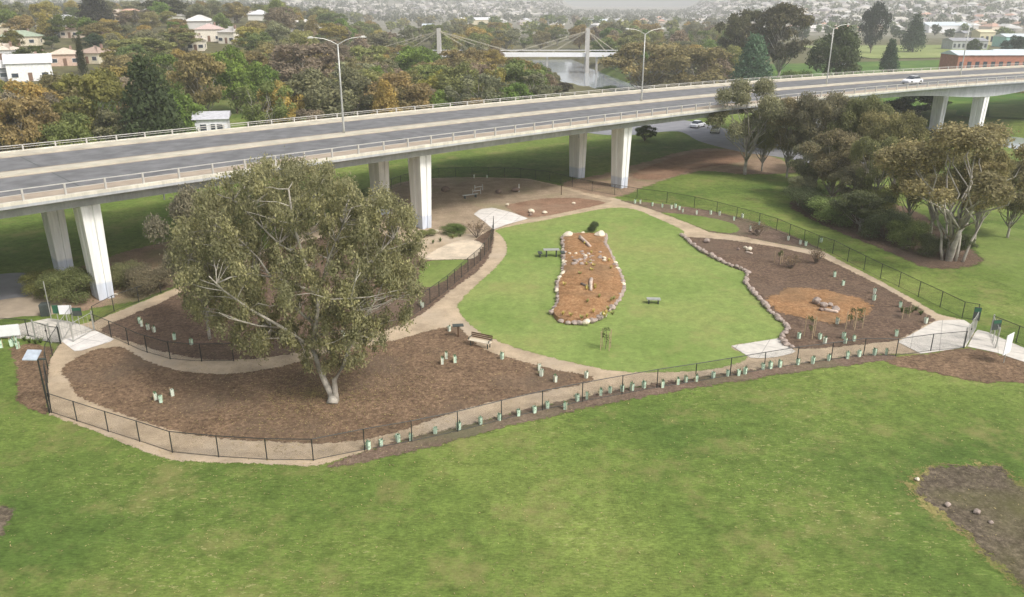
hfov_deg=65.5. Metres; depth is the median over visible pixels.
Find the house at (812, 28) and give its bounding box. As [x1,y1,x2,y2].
[806,25,824,31]
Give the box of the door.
[28,73,33,80]
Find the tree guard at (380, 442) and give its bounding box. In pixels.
[378,437,384,445]
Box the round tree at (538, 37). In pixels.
[529,30,550,48]
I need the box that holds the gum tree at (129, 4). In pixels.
[120,0,141,9]
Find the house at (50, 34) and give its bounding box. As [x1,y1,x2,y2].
[32,26,65,35]
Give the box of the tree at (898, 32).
[893,30,906,38]
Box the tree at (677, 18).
[670,16,680,23]
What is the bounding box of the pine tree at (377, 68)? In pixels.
[364,65,383,112]
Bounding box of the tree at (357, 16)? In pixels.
[349,12,363,21]
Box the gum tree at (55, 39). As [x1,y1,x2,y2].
[41,35,60,48]
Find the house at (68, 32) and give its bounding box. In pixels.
[59,24,85,37]
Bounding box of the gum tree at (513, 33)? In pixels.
[490,28,520,51]
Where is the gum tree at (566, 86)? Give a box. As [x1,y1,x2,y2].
[557,82,573,92]
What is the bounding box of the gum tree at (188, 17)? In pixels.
[182,11,195,18]
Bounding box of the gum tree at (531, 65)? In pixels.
[525,60,541,70]
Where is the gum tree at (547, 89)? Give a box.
[524,85,563,98]
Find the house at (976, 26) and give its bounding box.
[967,22,979,28]
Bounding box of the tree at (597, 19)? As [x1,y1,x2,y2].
[591,16,602,22]
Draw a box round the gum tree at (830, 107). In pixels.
[776,89,855,179]
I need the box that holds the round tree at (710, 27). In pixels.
[703,24,714,38]
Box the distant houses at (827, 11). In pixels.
[4,0,1023,26]
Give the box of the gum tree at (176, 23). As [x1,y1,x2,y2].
[166,21,189,31]
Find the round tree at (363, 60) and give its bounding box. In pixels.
[344,54,391,68]
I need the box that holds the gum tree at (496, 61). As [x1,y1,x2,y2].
[478,48,506,69]
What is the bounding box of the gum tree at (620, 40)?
[616,37,636,48]
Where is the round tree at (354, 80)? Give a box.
[333,65,374,115]
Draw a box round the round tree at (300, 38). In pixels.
[279,31,319,45]
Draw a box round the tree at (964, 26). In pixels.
[961,23,968,29]
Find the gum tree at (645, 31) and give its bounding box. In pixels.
[630,29,650,39]
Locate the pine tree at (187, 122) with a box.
[161,98,199,134]
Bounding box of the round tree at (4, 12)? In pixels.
[0,8,21,23]
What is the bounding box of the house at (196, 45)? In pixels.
[187,33,206,50]
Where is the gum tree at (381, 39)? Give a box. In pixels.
[354,31,389,53]
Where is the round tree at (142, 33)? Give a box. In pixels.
[127,28,164,48]
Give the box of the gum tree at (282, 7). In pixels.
[264,6,293,16]
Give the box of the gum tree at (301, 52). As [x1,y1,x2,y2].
[271,42,346,79]
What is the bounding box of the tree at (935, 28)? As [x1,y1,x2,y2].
[930,23,941,35]
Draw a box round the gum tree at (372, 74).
[355,68,381,114]
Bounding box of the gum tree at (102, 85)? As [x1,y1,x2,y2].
[47,66,130,140]
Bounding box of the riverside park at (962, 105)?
[762,60,1023,122]
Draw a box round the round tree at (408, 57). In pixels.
[394,44,433,74]
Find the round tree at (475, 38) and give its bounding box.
[456,33,494,47]
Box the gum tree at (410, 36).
[395,27,432,45]
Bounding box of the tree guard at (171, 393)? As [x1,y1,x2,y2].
[169,387,175,396]
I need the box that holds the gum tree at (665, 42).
[656,40,673,72]
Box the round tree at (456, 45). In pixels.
[447,32,466,49]
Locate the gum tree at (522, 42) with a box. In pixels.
[511,31,532,51]
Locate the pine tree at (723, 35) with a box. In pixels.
[714,30,728,45]
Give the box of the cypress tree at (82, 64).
[71,33,88,74]
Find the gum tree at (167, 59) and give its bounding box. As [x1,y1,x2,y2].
[152,53,184,90]
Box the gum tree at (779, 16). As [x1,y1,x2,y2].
[741,2,814,76]
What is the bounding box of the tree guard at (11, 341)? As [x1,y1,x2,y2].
[7,337,13,346]
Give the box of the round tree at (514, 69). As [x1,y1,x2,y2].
[495,57,550,100]
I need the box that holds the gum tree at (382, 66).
[356,62,388,72]
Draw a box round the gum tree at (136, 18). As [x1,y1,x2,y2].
[130,9,155,24]
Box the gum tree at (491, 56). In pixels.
[483,54,504,65]
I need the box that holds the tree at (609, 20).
[606,18,615,22]
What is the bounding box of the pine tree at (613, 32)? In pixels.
[608,29,619,49]
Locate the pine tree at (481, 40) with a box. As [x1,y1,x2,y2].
[476,38,488,49]
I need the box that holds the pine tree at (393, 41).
[389,38,399,53]
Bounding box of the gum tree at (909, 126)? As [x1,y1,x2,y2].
[862,109,930,186]
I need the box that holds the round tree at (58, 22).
[40,14,80,32]
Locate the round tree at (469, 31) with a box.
[464,26,493,36]
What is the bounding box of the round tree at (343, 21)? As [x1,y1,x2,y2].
[335,18,357,44]
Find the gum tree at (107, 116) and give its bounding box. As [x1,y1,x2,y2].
[91,107,138,140]
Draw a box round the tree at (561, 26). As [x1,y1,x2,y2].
[554,23,564,35]
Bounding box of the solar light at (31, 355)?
[22,349,50,412]
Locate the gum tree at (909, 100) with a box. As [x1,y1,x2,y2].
[895,96,952,113]
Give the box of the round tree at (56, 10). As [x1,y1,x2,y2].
[39,1,62,17]
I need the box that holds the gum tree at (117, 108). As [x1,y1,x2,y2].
[116,85,160,117]
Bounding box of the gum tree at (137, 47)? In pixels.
[115,43,150,56]
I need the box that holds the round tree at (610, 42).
[590,36,623,58]
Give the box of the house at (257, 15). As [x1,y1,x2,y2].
[246,10,265,20]
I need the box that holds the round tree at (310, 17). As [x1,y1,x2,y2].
[307,15,319,24]
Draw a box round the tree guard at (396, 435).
[394,430,400,442]
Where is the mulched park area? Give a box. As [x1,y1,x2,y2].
[373,177,611,233]
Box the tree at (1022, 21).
[1018,18,1023,25]
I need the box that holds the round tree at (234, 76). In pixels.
[204,44,264,112]
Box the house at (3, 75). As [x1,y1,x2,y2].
[0,60,7,80]
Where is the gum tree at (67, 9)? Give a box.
[65,7,76,13]
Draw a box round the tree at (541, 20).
[538,18,546,25]
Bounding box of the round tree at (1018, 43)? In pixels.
[1000,35,1023,48]
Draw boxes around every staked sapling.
[600,327,611,349]
[774,250,784,263]
[804,315,816,338]
[845,308,856,328]
[854,307,865,329]
[901,306,913,318]
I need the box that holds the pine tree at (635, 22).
[632,20,640,26]
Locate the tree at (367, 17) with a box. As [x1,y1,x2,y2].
[363,14,373,20]
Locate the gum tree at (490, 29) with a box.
[478,27,495,36]
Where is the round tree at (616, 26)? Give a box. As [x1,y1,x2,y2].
[607,23,625,31]
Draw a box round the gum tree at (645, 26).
[637,23,650,29]
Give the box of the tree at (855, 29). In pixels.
[850,24,858,31]
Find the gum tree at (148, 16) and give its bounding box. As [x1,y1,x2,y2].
[138,12,161,29]
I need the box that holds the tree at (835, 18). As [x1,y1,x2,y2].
[829,16,839,20]
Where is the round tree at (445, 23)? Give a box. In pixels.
[441,21,449,32]
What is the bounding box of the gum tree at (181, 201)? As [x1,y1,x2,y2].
[142,183,246,338]
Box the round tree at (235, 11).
[222,1,250,22]
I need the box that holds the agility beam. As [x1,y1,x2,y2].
[462,193,477,198]
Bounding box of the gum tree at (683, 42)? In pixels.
[672,40,701,45]
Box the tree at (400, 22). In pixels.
[395,19,405,29]
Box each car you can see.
[690,120,705,127]
[710,125,719,132]
[902,75,922,83]
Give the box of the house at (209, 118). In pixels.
[191,111,231,130]
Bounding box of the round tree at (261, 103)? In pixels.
[253,101,268,123]
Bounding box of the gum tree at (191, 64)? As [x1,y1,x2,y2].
[164,49,227,110]
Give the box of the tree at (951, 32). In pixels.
[942,28,955,37]
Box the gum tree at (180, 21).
[168,18,186,27]
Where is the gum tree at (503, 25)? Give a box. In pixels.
[495,23,509,29]
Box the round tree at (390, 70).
[382,63,394,74]
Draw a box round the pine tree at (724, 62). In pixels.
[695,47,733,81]
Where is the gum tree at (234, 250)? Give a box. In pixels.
[164,146,429,403]
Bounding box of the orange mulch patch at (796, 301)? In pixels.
[765,287,873,324]
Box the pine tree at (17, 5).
[9,1,35,22]
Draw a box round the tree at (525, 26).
[520,21,537,33]
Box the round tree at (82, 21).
[75,17,101,35]
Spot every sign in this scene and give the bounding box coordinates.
[0,324,20,337]
[51,305,58,321]
[58,305,71,323]
[71,307,81,324]
[452,323,463,336]
[972,307,981,325]
[992,320,1001,342]
[1003,332,1014,362]
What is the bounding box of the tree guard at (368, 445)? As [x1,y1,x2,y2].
[364,439,371,449]
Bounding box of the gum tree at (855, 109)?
[823,92,894,189]
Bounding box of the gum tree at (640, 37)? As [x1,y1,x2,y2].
[624,34,650,42]
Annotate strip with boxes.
[327,354,897,467]
[620,200,820,250]
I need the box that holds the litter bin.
[38,302,50,316]
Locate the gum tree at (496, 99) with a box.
[471,91,498,102]
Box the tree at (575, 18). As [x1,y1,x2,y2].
[571,15,579,23]
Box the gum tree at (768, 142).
[742,110,788,170]
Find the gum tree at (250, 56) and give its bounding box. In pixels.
[230,50,271,72]
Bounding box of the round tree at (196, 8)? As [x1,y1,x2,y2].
[185,3,213,17]
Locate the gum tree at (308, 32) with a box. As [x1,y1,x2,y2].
[292,29,312,37]
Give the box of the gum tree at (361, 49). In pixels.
[349,44,390,62]
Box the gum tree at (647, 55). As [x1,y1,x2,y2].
[635,43,666,72]
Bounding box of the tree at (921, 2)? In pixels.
[916,0,925,4]
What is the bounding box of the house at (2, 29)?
[0,22,14,34]
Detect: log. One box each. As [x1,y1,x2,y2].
[578,235,590,246]
[589,277,592,290]
[824,308,837,312]
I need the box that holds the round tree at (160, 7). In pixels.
[147,0,171,22]
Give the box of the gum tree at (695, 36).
[686,28,704,41]
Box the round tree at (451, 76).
[436,61,484,105]
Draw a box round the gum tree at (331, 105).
[313,87,358,117]
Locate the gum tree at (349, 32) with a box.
[322,23,351,43]
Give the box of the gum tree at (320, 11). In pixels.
[314,9,335,19]
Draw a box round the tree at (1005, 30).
[995,28,1014,34]
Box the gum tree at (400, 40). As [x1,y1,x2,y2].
[388,37,404,44]
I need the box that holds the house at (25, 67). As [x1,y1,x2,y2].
[1,52,52,81]
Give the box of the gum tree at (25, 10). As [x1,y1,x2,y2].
[9,7,31,15]
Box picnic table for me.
[538,248,564,256]
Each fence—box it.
[1,318,61,343]
[43,323,61,404]
[47,331,967,460]
[91,273,175,321]
[92,314,233,361]
[353,167,572,202]
[404,216,493,316]
[572,177,979,318]
[991,316,1023,344]
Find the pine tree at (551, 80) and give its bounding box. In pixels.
[544,73,562,95]
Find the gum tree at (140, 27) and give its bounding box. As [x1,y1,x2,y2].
[133,25,155,35]
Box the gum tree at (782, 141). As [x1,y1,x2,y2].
[767,95,817,177]
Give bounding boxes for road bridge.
[0,63,1023,300]
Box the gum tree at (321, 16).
[315,13,348,24]
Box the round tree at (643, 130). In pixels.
[635,125,657,140]
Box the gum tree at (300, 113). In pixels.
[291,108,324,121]
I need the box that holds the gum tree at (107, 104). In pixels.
[88,100,117,130]
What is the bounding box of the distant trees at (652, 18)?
[0,0,1023,27]
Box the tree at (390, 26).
[385,21,397,31]
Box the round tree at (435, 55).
[415,45,441,61]
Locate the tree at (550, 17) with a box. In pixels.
[539,14,556,24]
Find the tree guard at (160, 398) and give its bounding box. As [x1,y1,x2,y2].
[158,395,163,402]
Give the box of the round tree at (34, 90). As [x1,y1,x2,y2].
[0,78,63,114]
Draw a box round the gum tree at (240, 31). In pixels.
[230,26,264,47]
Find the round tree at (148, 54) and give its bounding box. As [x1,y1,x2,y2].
[146,50,178,70]
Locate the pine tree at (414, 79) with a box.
[403,69,423,83]
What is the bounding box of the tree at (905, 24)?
[902,21,910,28]
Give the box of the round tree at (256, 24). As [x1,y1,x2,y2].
[239,21,267,30]
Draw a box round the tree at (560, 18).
[556,15,567,24]
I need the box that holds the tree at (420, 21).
[415,16,425,26]
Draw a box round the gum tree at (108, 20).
[98,18,118,31]
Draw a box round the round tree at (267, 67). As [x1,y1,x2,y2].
[251,64,279,95]
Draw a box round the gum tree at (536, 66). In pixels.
[503,57,541,70]
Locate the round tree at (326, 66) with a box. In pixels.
[285,54,334,77]
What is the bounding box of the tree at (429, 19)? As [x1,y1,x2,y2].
[424,15,436,23]
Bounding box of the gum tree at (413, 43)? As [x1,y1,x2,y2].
[404,41,419,48]
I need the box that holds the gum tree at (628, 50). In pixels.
[597,41,680,89]
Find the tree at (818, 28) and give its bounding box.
[814,25,821,32]
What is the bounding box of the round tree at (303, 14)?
[293,7,306,16]
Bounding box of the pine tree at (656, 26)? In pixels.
[649,22,666,40]
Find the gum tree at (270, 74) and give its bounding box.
[252,69,280,95]
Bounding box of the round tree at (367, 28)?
[347,21,373,34]
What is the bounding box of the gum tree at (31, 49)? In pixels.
[10,45,46,53]
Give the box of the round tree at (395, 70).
[388,68,409,74]
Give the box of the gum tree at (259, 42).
[253,40,275,49]
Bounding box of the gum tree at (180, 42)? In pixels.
[169,35,184,48]
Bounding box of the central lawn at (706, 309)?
[456,207,784,372]
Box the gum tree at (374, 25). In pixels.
[362,23,382,31]
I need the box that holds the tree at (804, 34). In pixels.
[795,25,810,39]
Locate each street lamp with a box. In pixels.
[307,36,365,132]
[625,28,664,100]
[818,24,850,83]
[955,21,984,74]
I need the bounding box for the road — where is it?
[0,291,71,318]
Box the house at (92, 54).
[81,44,109,63]
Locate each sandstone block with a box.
[563,231,572,236]
[594,230,604,236]
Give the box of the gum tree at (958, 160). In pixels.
[903,149,972,232]
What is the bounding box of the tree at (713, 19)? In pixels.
[706,17,716,22]
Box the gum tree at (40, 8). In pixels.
[29,3,52,20]
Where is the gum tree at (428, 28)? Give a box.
[421,24,442,43]
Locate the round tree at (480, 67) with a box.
[462,61,494,85]
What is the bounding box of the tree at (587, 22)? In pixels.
[581,17,592,26]
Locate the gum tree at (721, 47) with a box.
[698,46,728,61]
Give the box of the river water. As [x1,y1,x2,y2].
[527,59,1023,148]
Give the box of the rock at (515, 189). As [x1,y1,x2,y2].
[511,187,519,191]
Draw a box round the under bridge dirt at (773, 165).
[563,148,795,196]
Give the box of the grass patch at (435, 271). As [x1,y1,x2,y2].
[416,259,466,286]
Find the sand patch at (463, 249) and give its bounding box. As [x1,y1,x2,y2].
[425,239,482,259]
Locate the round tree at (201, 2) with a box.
[189,0,208,6]
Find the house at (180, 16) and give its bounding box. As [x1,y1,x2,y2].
[172,12,185,19]
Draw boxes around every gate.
[31,319,51,343]
[57,305,73,341]
[69,311,94,341]
[963,319,973,346]
[970,312,978,338]
[990,314,1000,347]
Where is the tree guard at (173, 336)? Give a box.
[171,332,176,339]
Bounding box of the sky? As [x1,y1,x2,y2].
[564,0,697,6]
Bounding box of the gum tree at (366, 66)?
[328,61,374,109]
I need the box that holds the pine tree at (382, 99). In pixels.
[369,78,402,113]
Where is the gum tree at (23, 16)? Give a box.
[13,14,35,29]
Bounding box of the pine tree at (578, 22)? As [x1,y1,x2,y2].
[567,20,584,40]
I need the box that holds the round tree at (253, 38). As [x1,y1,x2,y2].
[237,31,274,50]
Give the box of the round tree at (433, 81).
[417,69,460,105]
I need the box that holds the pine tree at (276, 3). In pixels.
[263,0,286,21]
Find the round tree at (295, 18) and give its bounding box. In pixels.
[281,12,299,28]
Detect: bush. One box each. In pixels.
[17,268,60,298]
[31,264,93,304]
[110,259,147,290]
[120,260,174,299]
[245,114,257,125]
[416,229,437,236]
[439,222,466,237]
[586,221,598,231]
[596,85,618,91]
[779,69,814,78]
[779,184,835,214]
[804,195,855,226]
[853,185,902,220]
[856,206,916,240]
[884,218,935,250]
[914,231,948,257]
[949,234,979,256]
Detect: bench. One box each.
[468,332,492,348]
[647,297,660,303]
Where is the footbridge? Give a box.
[385,28,617,72]
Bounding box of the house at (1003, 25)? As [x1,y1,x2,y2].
[998,24,1014,26]
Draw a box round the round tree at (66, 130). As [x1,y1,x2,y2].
[31,111,97,147]
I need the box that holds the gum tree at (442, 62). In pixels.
[411,59,450,79]
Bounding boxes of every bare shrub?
[460,220,489,237]
[748,221,769,235]
[783,252,805,268]
[808,247,825,262]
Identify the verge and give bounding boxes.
[663,213,739,232]
[959,222,1023,293]
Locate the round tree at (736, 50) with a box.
[725,44,743,72]
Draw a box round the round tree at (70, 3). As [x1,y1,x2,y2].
[63,0,80,9]
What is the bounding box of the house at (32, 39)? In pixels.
[0,29,43,45]
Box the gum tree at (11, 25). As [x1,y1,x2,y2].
[1,18,33,30]
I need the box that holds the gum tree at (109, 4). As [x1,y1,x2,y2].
[100,0,121,16]
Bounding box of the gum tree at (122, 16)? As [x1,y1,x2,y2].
[113,11,132,24]
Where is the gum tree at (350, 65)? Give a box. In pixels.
[328,62,362,79]
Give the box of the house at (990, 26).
[978,24,1000,29]
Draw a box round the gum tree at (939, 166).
[887,159,944,216]
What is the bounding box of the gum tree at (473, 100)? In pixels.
[462,97,485,104]
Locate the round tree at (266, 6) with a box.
[263,1,294,13]
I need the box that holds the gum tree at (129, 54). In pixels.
[113,52,146,66]
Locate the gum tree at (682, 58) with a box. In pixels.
[660,45,734,86]
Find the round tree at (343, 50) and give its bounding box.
[322,39,349,55]
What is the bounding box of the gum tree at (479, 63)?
[460,60,486,71]
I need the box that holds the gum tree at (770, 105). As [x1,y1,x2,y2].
[705,75,786,174]
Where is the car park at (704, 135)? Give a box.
[590,120,863,167]
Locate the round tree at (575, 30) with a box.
[568,23,594,49]
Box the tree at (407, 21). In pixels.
[401,18,410,25]
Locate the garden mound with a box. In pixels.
[553,233,622,324]
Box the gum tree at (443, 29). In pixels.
[432,28,449,40]
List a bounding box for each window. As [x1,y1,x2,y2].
[0,72,7,76]
[11,73,18,77]
[199,124,206,130]
[216,123,222,128]
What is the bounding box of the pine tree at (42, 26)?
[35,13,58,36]
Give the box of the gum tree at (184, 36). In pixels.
[157,32,204,48]
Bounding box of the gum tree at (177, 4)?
[136,0,188,22]
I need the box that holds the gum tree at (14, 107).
[0,94,60,149]
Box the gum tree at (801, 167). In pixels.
[787,140,834,180]
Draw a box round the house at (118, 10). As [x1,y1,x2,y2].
[112,8,123,24]
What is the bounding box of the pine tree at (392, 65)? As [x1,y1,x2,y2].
[382,58,400,71]
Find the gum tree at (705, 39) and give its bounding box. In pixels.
[687,30,709,46]
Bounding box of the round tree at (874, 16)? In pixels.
[858,0,891,52]
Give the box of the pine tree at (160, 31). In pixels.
[154,28,174,49]
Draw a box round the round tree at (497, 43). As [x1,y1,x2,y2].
[487,38,504,51]
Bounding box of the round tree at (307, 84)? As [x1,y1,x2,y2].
[284,66,358,118]
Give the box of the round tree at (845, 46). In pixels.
[805,22,862,75]
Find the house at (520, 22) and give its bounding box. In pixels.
[517,20,526,24]
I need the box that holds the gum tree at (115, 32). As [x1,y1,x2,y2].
[102,31,124,39]
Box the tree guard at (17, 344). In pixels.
[14,340,21,348]
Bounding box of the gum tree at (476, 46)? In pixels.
[459,44,487,52]
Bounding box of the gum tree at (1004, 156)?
[958,149,1017,241]
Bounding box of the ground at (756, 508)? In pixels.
[0,0,1023,596]
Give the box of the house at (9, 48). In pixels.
[0,42,18,59]
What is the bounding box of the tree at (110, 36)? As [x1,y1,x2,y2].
[102,33,119,50]
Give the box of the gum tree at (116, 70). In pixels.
[81,65,132,106]
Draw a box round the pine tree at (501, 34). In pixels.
[495,28,513,48]
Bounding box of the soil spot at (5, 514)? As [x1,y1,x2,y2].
[0,505,15,535]
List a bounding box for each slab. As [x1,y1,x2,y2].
[62,331,112,350]
[474,208,526,228]
[733,338,794,357]
[899,320,974,352]
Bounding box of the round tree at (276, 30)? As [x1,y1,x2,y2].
[261,19,290,41]
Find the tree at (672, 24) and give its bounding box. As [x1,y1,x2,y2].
[663,19,679,31]
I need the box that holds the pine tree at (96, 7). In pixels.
[73,0,119,23]
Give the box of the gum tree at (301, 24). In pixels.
[295,19,315,31]
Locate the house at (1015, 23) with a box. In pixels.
[1012,21,1023,26]
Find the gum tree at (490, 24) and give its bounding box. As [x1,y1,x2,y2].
[486,22,501,28]
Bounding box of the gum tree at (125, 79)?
[116,76,132,107]
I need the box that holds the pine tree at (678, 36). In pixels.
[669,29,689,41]
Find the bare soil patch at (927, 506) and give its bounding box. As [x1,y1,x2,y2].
[900,460,1023,592]
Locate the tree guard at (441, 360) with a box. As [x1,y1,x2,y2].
[439,355,444,364]
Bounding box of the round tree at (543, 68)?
[531,63,553,75]
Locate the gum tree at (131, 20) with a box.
[119,10,143,25]
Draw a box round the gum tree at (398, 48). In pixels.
[382,45,410,57]
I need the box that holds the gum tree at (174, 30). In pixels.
[165,27,195,50]
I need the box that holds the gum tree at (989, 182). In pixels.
[869,119,1023,261]
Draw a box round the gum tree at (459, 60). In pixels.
[450,57,475,67]
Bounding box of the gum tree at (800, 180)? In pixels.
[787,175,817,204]
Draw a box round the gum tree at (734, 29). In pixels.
[714,8,763,66]
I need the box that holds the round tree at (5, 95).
[0,90,44,151]
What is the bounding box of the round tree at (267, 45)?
[250,41,274,52]
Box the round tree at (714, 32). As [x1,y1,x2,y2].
[708,27,723,42]
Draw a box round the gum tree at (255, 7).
[251,4,264,10]
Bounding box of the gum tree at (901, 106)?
[882,100,922,117]
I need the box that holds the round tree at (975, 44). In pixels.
[966,38,983,49]
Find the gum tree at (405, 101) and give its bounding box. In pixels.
[363,83,428,111]
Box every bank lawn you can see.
[600,66,653,82]
[989,103,1023,117]
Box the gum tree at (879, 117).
[857,108,919,183]
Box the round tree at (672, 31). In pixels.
[664,27,680,40]
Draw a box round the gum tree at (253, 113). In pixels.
[227,80,296,124]
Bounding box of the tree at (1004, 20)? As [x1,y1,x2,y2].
[1000,18,1012,23]
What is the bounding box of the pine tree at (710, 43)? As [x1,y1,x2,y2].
[703,39,715,47]
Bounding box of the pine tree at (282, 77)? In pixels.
[267,53,289,81]
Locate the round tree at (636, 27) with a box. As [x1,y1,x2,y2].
[626,25,641,30]
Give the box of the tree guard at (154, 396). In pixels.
[152,391,157,400]
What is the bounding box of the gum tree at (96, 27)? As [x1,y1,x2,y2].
[77,21,124,36]
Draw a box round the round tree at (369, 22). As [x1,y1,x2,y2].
[364,20,379,31]
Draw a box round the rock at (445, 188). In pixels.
[441,186,449,191]
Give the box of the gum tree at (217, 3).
[205,0,223,12]
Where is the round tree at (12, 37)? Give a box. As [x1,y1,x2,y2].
[0,29,25,46]
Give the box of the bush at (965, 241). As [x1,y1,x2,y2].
[949,234,979,256]
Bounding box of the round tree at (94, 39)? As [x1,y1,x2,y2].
[82,33,104,46]
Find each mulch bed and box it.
[8,343,55,414]
[61,326,593,443]
[101,229,494,359]
[506,198,604,216]
[688,237,934,348]
[885,348,1023,383]
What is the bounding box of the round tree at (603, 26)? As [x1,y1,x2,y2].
[599,22,613,30]
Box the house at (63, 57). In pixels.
[51,46,81,65]
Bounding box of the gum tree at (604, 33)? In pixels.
[599,28,621,37]
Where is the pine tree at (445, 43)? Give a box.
[430,30,454,58]
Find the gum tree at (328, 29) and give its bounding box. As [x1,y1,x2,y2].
[316,22,347,42]
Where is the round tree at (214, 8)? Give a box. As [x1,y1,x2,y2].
[202,3,223,18]
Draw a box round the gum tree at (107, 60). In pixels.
[99,55,132,69]
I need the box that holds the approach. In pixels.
[968,330,1023,361]
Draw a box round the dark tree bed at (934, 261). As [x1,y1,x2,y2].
[789,194,983,269]
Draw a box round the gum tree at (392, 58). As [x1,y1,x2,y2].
[386,54,397,64]
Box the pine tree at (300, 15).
[295,12,304,21]
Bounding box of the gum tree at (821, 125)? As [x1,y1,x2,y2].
[818,118,837,165]
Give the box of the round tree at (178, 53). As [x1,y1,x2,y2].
[169,48,189,63]
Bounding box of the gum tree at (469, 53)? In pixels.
[439,47,490,66]
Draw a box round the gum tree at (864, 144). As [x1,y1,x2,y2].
[848,132,899,190]
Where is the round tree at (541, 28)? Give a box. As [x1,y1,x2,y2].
[534,23,550,30]
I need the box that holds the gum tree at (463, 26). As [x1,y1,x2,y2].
[452,23,473,32]
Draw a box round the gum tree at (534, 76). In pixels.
[509,72,545,98]
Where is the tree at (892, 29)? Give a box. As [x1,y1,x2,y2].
[890,25,900,37]
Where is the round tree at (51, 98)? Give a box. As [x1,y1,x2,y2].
[30,91,79,144]
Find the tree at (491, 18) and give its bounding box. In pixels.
[487,16,502,23]
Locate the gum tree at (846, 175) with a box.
[827,162,879,214]
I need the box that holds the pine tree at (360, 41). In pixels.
[347,33,374,55]
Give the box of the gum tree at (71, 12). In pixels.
[66,10,79,16]
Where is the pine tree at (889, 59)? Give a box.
[878,38,899,71]
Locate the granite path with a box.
[45,177,974,466]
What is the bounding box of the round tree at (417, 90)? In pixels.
[362,71,434,110]
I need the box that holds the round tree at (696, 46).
[687,43,703,70]
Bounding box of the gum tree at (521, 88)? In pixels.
[497,82,534,101]
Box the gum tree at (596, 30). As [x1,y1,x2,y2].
[590,26,601,41]
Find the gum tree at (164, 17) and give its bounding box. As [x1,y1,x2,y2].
[158,10,176,23]
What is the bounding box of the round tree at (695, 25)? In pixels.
[682,20,705,33]
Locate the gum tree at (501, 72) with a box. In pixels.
[479,67,509,92]
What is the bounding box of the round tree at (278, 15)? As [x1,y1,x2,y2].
[262,7,294,28]
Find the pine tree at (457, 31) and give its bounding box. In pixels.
[455,27,464,38]
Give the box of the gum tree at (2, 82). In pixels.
[0,80,6,94]
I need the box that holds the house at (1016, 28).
[1003,26,1022,30]
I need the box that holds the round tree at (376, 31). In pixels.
[369,29,385,45]
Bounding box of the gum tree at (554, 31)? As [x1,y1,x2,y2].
[547,26,567,45]
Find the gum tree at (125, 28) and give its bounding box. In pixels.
[112,24,131,37]
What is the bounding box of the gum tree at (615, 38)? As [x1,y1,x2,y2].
[604,35,619,49]
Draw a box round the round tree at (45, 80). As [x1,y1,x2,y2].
[34,71,114,110]
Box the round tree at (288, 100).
[256,79,306,123]
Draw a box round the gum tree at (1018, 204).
[1000,159,1023,237]
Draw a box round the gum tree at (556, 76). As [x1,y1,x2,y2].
[552,72,560,84]
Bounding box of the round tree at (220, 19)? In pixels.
[211,12,232,28]
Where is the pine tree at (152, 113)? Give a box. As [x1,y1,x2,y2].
[115,52,190,138]
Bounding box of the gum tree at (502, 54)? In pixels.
[484,48,505,65]
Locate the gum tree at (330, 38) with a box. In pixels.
[317,36,342,45]
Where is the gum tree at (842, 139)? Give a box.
[796,127,872,197]
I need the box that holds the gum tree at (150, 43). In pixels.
[104,37,175,58]
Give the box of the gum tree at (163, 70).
[121,65,174,91]
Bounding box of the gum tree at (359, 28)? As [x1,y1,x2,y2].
[349,25,366,43]
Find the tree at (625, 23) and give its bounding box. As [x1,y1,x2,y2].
[616,19,631,26]
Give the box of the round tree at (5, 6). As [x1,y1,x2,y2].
[0,1,10,16]
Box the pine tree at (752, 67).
[728,32,776,81]
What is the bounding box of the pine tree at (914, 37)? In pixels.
[900,12,927,51]
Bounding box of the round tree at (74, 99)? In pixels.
[58,96,80,102]
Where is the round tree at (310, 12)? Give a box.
[307,6,328,15]
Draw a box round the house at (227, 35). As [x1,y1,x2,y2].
[217,25,238,43]
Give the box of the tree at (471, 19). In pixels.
[467,15,474,22]
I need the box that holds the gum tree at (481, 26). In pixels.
[475,24,487,32]
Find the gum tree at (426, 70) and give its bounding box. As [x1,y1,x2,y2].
[411,63,445,89]
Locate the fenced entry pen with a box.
[0,318,91,341]
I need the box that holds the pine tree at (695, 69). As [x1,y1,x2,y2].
[687,47,711,76]
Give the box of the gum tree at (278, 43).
[260,41,293,52]
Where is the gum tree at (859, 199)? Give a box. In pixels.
[825,190,896,230]
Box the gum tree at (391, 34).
[387,32,396,46]
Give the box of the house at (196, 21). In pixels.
[186,15,220,28]
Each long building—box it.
[460,17,489,24]
[923,22,972,32]
[938,50,1023,68]
[941,38,988,48]
[954,31,971,37]
[969,29,995,45]
[991,34,1023,46]
[991,49,1023,49]
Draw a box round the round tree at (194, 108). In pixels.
[143,88,207,126]
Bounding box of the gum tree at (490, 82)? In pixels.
[444,73,508,104]
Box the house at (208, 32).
[194,22,225,41]
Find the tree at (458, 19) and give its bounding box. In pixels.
[449,17,468,23]
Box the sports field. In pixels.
[804,45,989,57]
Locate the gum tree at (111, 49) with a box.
[99,45,120,66]
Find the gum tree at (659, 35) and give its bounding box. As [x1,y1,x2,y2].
[646,31,666,42]
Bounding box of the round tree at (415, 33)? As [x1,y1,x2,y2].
[404,24,418,38]
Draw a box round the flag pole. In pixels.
[43,281,51,317]
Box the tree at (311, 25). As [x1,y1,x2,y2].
[303,18,324,35]
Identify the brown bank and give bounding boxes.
[630,150,743,179]
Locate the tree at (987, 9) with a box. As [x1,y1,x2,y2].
[984,6,994,11]
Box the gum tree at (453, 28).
[446,24,460,35]
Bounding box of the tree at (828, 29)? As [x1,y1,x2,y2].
[822,23,834,34]
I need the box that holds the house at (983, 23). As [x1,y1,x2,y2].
[973,21,986,24]

